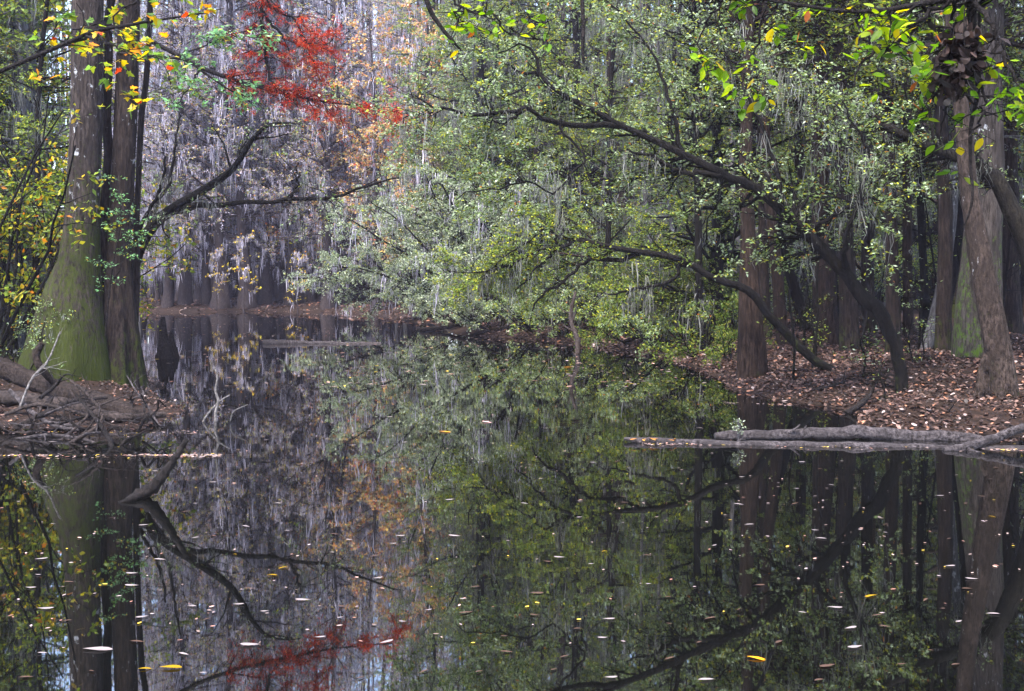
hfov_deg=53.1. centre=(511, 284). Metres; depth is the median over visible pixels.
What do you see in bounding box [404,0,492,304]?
slim tree
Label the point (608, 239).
slim tree
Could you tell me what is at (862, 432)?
floating log
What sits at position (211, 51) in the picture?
cypress tree
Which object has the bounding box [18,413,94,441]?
dead branch
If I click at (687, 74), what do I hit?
swamp tree
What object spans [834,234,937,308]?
shrub
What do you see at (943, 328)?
upright tree
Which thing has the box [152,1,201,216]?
cypress tree
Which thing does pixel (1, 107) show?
slim tree
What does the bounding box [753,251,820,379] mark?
sapling
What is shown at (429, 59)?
swamp tree
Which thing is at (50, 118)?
swamp tree
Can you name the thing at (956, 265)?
upright tree
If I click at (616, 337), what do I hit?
shrub
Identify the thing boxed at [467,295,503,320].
shrub
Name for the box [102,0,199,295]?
cypress tree
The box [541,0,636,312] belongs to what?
slim tree
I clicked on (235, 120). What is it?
cypress tree
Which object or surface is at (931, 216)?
slim tree
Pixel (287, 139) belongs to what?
maple tree
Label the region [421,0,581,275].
swamp tree
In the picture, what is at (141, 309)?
shrub
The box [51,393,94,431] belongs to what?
dead branch
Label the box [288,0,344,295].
cypress tree
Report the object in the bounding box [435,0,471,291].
slim tree
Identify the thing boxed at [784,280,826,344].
sapling
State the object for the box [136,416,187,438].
dead branch
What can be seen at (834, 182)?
swamp tree
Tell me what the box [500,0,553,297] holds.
slim tree
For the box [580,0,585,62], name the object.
dead vine
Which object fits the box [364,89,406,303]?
bare sapling
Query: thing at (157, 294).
bare sapling
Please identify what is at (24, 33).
swamp tree
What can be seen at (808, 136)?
swamp tree
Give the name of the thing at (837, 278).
sapling
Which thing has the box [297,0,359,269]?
bare sapling
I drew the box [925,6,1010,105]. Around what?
leaf clump
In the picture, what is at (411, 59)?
bare sapling
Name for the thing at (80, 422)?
dead branch
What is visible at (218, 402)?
dead twig
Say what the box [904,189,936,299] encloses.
sapling
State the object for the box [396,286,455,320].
shrub
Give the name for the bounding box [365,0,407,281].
cypress tree
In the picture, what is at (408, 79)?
swamp tree
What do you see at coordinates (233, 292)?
cypress tree
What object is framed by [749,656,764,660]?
fallen leaf
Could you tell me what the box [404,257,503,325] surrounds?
shrub
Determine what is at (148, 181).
bare sapling
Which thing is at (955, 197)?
upright tree
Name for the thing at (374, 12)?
sky
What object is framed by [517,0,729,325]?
swamp tree
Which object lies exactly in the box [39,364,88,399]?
dead branch
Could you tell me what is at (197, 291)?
cypress tree
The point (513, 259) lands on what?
leaning tree
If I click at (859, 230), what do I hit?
swamp tree
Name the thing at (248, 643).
fallen leaf
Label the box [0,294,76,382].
shrub
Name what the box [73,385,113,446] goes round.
dead branch
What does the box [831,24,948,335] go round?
upright tree
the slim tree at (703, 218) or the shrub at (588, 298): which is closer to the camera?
the shrub at (588, 298)
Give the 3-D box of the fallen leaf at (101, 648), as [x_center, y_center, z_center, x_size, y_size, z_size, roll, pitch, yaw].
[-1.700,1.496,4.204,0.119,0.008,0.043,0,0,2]
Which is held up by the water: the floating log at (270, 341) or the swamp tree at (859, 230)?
the floating log at (270, 341)
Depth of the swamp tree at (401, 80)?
48.88 m
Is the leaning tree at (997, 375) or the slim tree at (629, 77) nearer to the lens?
the leaning tree at (997, 375)
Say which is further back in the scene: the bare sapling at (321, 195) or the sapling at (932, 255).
the bare sapling at (321, 195)
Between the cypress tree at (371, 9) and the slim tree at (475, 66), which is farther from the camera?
the cypress tree at (371, 9)
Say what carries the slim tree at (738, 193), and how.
on the ground
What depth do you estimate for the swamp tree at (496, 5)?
44.73 m
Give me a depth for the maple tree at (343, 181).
57.85 m
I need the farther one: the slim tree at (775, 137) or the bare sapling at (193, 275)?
the bare sapling at (193, 275)
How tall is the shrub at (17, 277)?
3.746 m
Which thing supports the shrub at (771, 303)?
on the ground
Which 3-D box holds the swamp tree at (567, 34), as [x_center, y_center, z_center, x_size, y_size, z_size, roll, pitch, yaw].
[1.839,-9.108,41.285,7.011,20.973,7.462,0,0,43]
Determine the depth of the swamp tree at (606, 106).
54.38 m
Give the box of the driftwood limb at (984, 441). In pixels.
[942,423,1023,451]
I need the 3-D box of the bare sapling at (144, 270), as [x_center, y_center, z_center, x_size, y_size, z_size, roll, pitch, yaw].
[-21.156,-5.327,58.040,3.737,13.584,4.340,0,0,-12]
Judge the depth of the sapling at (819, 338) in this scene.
16.98 m
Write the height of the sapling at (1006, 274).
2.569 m
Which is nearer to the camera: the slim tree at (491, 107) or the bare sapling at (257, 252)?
the slim tree at (491, 107)
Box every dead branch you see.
[0,418,43,434]
[1,399,73,430]
[4,398,113,430]
[8,388,87,430]
[14,388,107,430]
[16,407,43,429]
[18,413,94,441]
[19,330,67,405]
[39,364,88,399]
[44,367,104,441]
[44,389,107,423]
[49,409,105,431]
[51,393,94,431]
[59,408,148,431]
[61,379,151,439]
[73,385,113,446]
[82,402,138,436]
[86,406,115,441]
[109,411,135,438]
[112,414,178,444]
[117,378,146,407]
[126,365,159,427]
[129,381,157,406]
[135,380,157,412]
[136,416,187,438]
[140,383,175,421]
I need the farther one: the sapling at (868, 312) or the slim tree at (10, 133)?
the slim tree at (10, 133)
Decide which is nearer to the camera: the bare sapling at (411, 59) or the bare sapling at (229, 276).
the bare sapling at (411, 59)
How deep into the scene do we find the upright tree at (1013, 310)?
17.87 m
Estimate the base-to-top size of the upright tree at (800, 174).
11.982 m
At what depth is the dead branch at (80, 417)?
10.04 m
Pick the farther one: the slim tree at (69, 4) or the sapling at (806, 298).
the slim tree at (69, 4)
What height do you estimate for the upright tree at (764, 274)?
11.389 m
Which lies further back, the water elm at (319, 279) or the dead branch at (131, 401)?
the water elm at (319, 279)
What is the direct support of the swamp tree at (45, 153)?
on the ground
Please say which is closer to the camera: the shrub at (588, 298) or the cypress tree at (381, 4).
the shrub at (588, 298)
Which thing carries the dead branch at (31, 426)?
on the dead branch at (27, 432)
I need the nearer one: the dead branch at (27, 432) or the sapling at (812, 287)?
the dead branch at (27, 432)
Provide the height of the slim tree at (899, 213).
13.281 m
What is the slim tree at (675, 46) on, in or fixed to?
on the ground
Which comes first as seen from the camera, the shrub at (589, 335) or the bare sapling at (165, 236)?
the shrub at (589, 335)
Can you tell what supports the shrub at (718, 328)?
on the ground
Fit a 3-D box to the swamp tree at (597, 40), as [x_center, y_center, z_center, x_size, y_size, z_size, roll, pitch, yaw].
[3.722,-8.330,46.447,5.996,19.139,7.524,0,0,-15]
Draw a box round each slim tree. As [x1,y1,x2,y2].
[0,0,69,300]
[0,0,114,339]
[0,0,151,336]
[0,5,102,337]
[0,7,43,270]
[0,35,31,288]
[3,20,63,286]
[36,1,70,282]
[42,47,65,271]
[400,0,444,216]
[400,0,490,316]
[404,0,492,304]
[419,1,511,317]
[432,0,514,317]
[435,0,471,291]
[452,0,538,318]
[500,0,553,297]
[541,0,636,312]
[548,0,672,333]
[562,1,667,319]
[586,0,705,289]
[595,0,692,268]
[596,0,708,334]
[602,0,675,269]
[612,5,654,264]
[623,0,705,256]
[624,1,728,260]
[653,0,711,245]
[654,2,711,234]
[667,1,730,255]
[684,5,772,271]
[685,4,807,275]
[688,25,778,273]
[700,56,789,262]
[770,53,859,303]
[773,56,854,277]
[786,96,881,250]
[829,80,927,315]
[853,71,937,305]
[874,134,937,276]
[897,215,919,300]
[1017,4,1023,272]
[1017,110,1023,317]
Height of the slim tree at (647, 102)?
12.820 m
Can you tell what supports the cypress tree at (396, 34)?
on the ground
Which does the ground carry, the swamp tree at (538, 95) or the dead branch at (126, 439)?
the swamp tree at (538, 95)
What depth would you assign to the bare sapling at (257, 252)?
69.60 m
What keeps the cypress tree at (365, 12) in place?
on the ground
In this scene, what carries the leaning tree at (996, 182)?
on the ground
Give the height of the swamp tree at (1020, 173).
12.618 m
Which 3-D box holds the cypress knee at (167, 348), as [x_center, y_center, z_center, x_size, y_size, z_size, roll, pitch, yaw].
[-7.053,1.218,20.898,0.626,1.116,0.758,0,0,-24]
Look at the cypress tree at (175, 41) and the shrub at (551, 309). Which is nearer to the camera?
the shrub at (551, 309)
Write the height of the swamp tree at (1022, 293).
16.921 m
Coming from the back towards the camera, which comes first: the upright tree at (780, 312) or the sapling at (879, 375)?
the upright tree at (780, 312)
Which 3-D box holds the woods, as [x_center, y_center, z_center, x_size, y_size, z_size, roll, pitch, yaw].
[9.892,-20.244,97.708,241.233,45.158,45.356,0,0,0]
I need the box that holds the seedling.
[730,418,745,438]
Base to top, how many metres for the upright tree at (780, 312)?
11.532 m
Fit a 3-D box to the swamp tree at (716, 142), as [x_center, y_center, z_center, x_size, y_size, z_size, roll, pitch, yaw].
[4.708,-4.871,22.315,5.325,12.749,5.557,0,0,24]
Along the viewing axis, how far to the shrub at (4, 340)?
14.44 m
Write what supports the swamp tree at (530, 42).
on the ground
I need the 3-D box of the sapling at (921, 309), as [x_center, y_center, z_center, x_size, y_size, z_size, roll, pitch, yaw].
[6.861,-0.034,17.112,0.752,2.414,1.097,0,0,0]
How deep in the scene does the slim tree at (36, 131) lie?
17.12 m
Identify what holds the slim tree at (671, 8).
on the ground
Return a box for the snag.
[118,438,188,502]
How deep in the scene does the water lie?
6.14 m
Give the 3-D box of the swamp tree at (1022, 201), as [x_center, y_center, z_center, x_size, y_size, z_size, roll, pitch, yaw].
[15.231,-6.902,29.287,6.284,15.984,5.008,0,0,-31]
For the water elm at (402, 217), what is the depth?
33.59 m
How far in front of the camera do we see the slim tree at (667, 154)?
44.61 m
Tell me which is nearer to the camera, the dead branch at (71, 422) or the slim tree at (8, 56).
the dead branch at (71, 422)
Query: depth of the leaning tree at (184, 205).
16.19 m
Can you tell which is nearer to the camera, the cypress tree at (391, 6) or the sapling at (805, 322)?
the sapling at (805, 322)
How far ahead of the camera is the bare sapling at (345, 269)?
61.44 m
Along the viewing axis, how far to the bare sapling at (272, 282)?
72.79 m
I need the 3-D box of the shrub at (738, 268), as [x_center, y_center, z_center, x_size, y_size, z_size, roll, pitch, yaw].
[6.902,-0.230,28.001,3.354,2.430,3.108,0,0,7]
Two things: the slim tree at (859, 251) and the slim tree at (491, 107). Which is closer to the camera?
the slim tree at (859, 251)
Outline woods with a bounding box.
[9,0,1017,294]
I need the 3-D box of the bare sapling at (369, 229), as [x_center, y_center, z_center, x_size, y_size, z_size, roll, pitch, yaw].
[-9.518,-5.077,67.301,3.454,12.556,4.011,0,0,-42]
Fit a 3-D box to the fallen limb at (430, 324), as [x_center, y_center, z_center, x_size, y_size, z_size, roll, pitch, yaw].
[-1.821,1.619,31.732,0.653,0.876,6.836,0,0,-21]
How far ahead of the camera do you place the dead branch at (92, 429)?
10.04 m
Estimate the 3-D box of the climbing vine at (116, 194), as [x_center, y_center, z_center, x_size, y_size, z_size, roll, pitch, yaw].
[-5.147,-0.423,13.593,0.994,2.221,0.579,0,0,0]
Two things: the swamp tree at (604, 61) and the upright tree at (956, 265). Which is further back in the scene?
the swamp tree at (604, 61)
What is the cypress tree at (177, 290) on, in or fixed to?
on the ground
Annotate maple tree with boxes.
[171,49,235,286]
[256,21,345,272]
[259,32,350,302]
[307,52,380,304]
[322,5,427,311]
[326,10,391,298]
[358,20,428,297]
[378,0,463,304]
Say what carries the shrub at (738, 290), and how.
on the ground
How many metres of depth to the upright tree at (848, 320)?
18.38 m
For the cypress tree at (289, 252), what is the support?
on the ground
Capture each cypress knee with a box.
[135,374,144,392]
[155,317,179,358]
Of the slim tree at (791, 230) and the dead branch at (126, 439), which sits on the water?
the dead branch at (126, 439)
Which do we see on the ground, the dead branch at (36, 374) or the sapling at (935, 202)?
the sapling at (935, 202)
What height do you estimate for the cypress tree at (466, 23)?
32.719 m
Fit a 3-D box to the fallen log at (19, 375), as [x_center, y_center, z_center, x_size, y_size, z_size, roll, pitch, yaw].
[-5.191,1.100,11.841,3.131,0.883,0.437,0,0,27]
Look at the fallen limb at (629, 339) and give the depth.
23.96 m
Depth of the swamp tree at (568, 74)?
50.58 m
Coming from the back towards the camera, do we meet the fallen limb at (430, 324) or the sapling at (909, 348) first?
the fallen limb at (430, 324)
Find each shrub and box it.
[0,62,196,357]
[0,148,198,331]
[0,150,151,362]
[0,158,102,357]
[0,161,157,295]
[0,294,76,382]
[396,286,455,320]
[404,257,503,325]
[428,256,542,334]
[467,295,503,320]
[470,276,578,335]
[497,285,600,337]
[566,302,633,346]
[570,291,673,349]
[576,269,666,335]
[595,290,712,355]
[616,241,730,334]
[636,289,764,365]
[659,249,796,329]
[689,298,780,368]
[691,247,787,321]
[703,256,786,327]
[723,249,795,294]
[784,267,857,324]
[809,264,919,318]
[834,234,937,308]
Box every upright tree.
[618,0,799,349]
[663,0,868,345]
[667,0,831,331]
[681,0,814,378]
[700,0,810,337]
[733,0,855,325]
[755,0,899,350]
[758,0,875,345]
[792,0,1008,351]
[805,3,921,333]
[807,2,1023,334]
[821,0,1023,350]
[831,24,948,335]
[848,0,1023,348]
[867,0,1023,357]
[909,0,1022,301]
[913,0,1023,334]
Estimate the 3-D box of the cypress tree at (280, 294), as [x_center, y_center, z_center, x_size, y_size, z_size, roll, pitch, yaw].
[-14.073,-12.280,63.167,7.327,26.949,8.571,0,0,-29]
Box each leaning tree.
[132,90,427,264]
[318,0,941,392]
[423,188,838,370]
[728,18,1023,276]
[887,0,1019,397]
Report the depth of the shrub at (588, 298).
25.43 m
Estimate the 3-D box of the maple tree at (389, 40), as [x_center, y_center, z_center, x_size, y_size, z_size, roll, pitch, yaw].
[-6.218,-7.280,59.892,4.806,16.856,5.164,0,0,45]
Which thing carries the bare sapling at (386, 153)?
on the ground
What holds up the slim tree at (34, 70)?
on the ground
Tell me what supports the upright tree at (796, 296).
on the ground
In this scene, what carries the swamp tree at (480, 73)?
on the ground
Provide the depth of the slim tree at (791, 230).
33.91 m
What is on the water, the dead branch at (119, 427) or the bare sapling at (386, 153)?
the dead branch at (119, 427)
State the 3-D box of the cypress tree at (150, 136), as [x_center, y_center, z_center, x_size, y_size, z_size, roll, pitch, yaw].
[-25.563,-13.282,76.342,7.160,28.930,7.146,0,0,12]
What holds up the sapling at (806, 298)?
on the ground
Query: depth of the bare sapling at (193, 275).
64.96 m
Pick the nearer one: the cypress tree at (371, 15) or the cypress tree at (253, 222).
the cypress tree at (253, 222)
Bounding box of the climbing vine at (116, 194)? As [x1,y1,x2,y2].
[84,169,154,335]
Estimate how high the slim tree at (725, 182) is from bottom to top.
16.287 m
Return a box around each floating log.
[262,339,379,343]
[624,437,1023,448]
[714,424,982,440]
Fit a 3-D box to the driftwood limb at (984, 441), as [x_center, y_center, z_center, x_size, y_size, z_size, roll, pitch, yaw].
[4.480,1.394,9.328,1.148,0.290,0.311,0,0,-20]
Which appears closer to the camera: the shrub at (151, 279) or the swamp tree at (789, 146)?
the shrub at (151, 279)
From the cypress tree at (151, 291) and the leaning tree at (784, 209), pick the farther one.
the cypress tree at (151, 291)
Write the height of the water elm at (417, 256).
5.476 m
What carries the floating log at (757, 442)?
on the water
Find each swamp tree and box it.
[0,0,68,249]
[0,0,100,266]
[0,0,203,353]
[0,1,66,114]
[3,1,113,136]
[5,0,68,230]
[5,5,178,289]
[8,0,102,166]
[8,31,66,164]
[42,75,69,101]
[372,0,469,306]
[381,0,476,303]
[382,0,545,276]
[396,0,548,267]
[403,0,539,251]
[411,0,559,316]
[413,0,587,269]
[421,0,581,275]
[424,0,586,285]
[437,0,632,304]
[451,0,615,303]
[464,0,661,320]
[499,0,620,307]
[508,0,582,300]
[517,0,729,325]
[526,2,623,273]
[541,3,655,234]
[545,0,666,274]
[550,0,664,265]
[555,0,703,264]
[580,0,670,270]
[603,0,860,343]
[603,1,688,245]
[625,0,723,242]
[651,1,729,235]
[655,4,728,238]
[672,10,848,278]
[728,0,856,259]
[728,78,877,261]
[757,7,937,272]
[757,13,858,304]
[772,8,936,286]
[774,33,901,271]
[832,110,937,309]
[834,88,927,293]
[849,42,933,301]
[852,68,1021,317]
[853,119,1023,307]
[857,102,932,300]
[901,3,1023,268]
[919,0,1023,170]
[1016,24,1023,303]
[1017,37,1023,209]
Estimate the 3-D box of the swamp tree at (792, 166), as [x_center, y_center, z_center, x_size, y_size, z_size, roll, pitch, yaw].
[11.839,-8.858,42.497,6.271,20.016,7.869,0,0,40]
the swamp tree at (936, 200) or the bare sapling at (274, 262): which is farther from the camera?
the bare sapling at (274, 262)
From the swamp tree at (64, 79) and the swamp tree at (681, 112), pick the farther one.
the swamp tree at (681, 112)
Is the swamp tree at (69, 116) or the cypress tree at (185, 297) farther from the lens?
the cypress tree at (185, 297)
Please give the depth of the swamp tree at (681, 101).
52.89 m
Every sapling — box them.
[132,74,165,303]
[140,29,176,299]
[141,70,159,265]
[143,121,174,287]
[146,55,177,286]
[160,16,209,269]
[175,162,202,296]
[179,2,246,295]
[205,245,229,310]
[215,54,255,297]
[225,230,261,312]
[226,51,275,289]
[227,119,237,267]
[227,123,239,296]
[249,116,274,296]
[252,45,295,296]
[252,237,273,284]
[269,35,317,284]
[270,238,286,296]
[285,251,311,313]
[295,124,322,298]
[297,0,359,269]
[303,59,350,270]
[334,74,373,300]
[334,113,365,297]
[344,116,388,297]
[345,90,385,299]
[356,63,396,301]
[362,73,403,298]
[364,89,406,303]
[379,44,423,298]
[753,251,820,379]
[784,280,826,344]
[785,225,850,367]
[795,254,812,331]
[797,292,838,355]
[798,244,812,314]
[826,217,863,305]
[831,326,887,375]
[832,226,858,315]
[847,261,893,353]
[851,351,913,403]
[896,317,931,364]
[897,273,942,356]
[899,211,936,348]
[900,260,933,320]
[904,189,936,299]
[917,184,961,290]
[931,206,961,304]
[1002,192,1023,306]
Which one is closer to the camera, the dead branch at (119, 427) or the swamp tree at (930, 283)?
the dead branch at (119, 427)
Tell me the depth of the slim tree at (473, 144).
35.82 m
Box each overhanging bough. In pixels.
[0,0,223,119]
[116,23,281,115]
[145,0,418,143]
[424,0,555,57]
[689,0,1023,185]
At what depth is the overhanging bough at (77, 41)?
7.80 m
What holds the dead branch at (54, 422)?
on the water
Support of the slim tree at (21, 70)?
on the ground
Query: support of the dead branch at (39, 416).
on the water
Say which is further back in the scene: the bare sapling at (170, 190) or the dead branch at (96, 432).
the bare sapling at (170, 190)
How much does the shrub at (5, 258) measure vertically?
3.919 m
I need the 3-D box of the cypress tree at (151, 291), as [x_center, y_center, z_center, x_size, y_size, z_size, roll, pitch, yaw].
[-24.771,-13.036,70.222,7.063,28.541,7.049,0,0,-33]
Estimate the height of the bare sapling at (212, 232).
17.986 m
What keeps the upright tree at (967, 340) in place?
on the ground
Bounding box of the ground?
[0,292,1023,433]
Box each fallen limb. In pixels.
[419,304,501,330]
[428,323,500,337]
[468,314,584,335]
[560,291,580,353]
[624,300,728,341]
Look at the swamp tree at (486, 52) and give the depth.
46.36 m
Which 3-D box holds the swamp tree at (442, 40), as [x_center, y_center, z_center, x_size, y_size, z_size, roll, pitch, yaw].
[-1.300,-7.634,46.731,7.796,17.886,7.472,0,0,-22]
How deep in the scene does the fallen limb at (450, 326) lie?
32.96 m
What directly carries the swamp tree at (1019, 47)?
on the ground
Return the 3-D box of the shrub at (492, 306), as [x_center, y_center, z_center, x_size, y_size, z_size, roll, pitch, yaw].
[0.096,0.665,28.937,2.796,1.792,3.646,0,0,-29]
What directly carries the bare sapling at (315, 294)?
on the ground
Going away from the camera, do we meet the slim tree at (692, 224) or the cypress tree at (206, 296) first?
the slim tree at (692, 224)
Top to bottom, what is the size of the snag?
0.518 m
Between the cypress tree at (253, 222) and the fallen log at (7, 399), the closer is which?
the fallen log at (7, 399)
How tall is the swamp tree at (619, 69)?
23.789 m
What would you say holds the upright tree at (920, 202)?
on the ground
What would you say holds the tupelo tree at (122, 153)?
on the ground
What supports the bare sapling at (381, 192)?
on the ground
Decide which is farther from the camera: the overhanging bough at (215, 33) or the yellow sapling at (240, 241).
the yellow sapling at (240, 241)
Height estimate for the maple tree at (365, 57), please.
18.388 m
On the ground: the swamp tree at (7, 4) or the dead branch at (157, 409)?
the swamp tree at (7, 4)
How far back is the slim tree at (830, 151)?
31.40 m
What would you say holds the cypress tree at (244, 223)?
on the water
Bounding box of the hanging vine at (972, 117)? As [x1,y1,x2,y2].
[962,0,987,227]
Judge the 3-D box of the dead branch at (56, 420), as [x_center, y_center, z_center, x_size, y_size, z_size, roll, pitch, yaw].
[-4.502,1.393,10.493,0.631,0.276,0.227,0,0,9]
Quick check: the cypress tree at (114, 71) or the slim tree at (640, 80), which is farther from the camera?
the cypress tree at (114, 71)
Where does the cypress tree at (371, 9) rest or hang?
on the ground
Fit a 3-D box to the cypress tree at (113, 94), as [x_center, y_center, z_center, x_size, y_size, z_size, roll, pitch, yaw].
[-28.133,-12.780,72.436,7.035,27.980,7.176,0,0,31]
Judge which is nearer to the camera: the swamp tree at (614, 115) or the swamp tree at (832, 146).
the swamp tree at (614, 115)
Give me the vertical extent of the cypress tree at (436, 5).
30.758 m
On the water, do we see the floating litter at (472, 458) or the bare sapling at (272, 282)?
the floating litter at (472, 458)
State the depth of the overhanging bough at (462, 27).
5.99 m
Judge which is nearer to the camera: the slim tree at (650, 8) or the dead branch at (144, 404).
the dead branch at (144, 404)
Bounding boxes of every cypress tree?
[18,0,110,382]
[67,0,175,238]
[70,0,144,156]
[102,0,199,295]
[112,0,235,307]
[113,0,253,300]
[113,2,183,297]
[132,0,246,304]
[136,0,224,299]
[139,0,187,295]
[147,0,287,308]
[149,0,272,304]
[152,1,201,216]
[165,0,277,238]
[187,0,322,308]
[192,0,291,280]
[200,2,308,300]
[203,3,259,296]
[208,0,318,304]
[230,0,336,305]
[230,0,352,300]
[235,0,358,303]
[244,0,286,293]
[266,0,391,309]
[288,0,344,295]
[289,0,392,298]
[308,0,387,295]
[324,0,397,296]
[344,0,403,292]
[359,0,444,292]
[363,0,489,209]
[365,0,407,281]
[366,0,409,287]
[367,0,447,194]
[375,0,444,139]
[420,0,515,114]
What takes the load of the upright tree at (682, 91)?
on the ground
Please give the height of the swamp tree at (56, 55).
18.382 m
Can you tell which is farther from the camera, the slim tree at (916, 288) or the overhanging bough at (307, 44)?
the slim tree at (916, 288)
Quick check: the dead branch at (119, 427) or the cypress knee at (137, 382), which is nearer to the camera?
the dead branch at (119, 427)
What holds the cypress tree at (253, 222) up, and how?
on the ground
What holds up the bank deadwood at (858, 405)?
on the ground
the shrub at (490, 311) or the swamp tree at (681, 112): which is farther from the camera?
the swamp tree at (681, 112)
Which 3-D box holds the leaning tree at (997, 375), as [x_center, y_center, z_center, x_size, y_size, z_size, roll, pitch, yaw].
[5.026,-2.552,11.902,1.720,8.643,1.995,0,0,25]
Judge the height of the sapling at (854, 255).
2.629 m
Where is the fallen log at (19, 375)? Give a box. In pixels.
[0,342,153,423]
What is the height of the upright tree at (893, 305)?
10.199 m
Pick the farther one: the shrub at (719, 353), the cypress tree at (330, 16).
the cypress tree at (330, 16)
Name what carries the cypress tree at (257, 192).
on the ground
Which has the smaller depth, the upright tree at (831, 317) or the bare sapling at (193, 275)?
the upright tree at (831, 317)
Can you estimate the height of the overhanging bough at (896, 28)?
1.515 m
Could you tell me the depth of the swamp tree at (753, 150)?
28.77 m
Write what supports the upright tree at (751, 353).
on the ground
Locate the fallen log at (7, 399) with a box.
[0,389,165,422]
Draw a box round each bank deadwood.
[815,371,857,391]
[844,378,883,413]
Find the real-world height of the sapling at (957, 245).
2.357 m
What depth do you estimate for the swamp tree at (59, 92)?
44.48 m
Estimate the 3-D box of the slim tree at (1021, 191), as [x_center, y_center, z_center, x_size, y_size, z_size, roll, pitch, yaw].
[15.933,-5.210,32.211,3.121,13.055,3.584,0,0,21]
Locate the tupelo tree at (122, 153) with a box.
[100,0,154,388]
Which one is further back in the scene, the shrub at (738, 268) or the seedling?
the shrub at (738, 268)
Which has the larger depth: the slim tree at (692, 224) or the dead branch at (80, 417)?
the slim tree at (692, 224)
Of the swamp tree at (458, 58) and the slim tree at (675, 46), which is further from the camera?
the swamp tree at (458, 58)
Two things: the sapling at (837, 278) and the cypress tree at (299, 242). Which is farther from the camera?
the cypress tree at (299, 242)
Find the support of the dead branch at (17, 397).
on the ground
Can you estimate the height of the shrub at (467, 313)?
2.390 m
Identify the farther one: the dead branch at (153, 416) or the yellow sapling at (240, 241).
the yellow sapling at (240, 241)
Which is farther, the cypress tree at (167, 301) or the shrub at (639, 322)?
the cypress tree at (167, 301)
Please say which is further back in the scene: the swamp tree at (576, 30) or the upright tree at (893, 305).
the swamp tree at (576, 30)
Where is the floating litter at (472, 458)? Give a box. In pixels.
[0,314,1022,647]
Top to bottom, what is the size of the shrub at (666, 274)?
2.323 m
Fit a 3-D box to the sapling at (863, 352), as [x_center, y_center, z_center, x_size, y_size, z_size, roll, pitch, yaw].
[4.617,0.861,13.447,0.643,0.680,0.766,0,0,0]
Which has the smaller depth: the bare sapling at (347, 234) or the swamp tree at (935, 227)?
the swamp tree at (935, 227)
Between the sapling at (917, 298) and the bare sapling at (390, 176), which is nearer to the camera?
the sapling at (917, 298)
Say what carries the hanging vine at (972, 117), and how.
hanging from the overhanging bough at (896, 28)
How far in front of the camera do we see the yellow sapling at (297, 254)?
52.99 m
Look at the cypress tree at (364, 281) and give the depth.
75.05 m
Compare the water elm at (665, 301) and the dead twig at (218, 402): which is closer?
the dead twig at (218, 402)
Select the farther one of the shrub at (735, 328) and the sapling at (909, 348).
the shrub at (735, 328)
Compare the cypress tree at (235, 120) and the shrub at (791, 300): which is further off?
the cypress tree at (235, 120)
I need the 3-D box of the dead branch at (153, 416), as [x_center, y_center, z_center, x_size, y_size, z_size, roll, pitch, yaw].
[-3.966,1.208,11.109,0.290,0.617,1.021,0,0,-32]
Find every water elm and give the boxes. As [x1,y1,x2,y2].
[280,156,456,320]
[317,132,515,321]
[397,149,633,330]
[514,204,708,340]
[577,206,811,348]
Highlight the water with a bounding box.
[0,311,1023,690]
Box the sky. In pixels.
[12,0,1023,277]
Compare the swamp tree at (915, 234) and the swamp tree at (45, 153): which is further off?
the swamp tree at (915, 234)
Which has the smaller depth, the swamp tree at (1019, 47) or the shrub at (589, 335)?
the swamp tree at (1019, 47)
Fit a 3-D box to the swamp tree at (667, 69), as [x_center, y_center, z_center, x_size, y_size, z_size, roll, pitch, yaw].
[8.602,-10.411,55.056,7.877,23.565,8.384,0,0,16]
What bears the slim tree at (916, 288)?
on the ground
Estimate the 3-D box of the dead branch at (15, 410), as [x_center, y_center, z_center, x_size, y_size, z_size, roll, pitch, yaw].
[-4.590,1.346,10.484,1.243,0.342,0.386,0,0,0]
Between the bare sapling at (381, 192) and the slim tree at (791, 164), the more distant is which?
the bare sapling at (381, 192)
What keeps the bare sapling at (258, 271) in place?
on the ground
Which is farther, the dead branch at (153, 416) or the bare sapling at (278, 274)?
the bare sapling at (278, 274)
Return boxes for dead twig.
[202,395,247,421]
[214,366,219,421]
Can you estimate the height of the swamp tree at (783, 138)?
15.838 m
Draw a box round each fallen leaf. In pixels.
[83,647,112,649]
[160,665,181,667]
[240,643,256,644]
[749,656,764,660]
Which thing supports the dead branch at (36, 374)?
on the dead branch at (17, 397)
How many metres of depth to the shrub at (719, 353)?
17.80 m
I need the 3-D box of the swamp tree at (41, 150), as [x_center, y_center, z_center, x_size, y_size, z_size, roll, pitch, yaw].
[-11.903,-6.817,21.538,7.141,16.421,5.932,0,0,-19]
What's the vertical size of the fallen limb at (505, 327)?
1.065 m
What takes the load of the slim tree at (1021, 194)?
on the ground
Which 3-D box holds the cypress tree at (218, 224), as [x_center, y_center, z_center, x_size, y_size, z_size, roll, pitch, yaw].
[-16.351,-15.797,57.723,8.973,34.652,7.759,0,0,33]
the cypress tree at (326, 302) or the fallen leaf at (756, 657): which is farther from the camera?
the cypress tree at (326, 302)
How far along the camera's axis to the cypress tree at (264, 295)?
59.21 m
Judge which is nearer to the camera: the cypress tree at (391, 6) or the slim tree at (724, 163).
the slim tree at (724, 163)
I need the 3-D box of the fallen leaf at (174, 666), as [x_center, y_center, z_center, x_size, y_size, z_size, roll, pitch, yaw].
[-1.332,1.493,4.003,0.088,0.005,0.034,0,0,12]

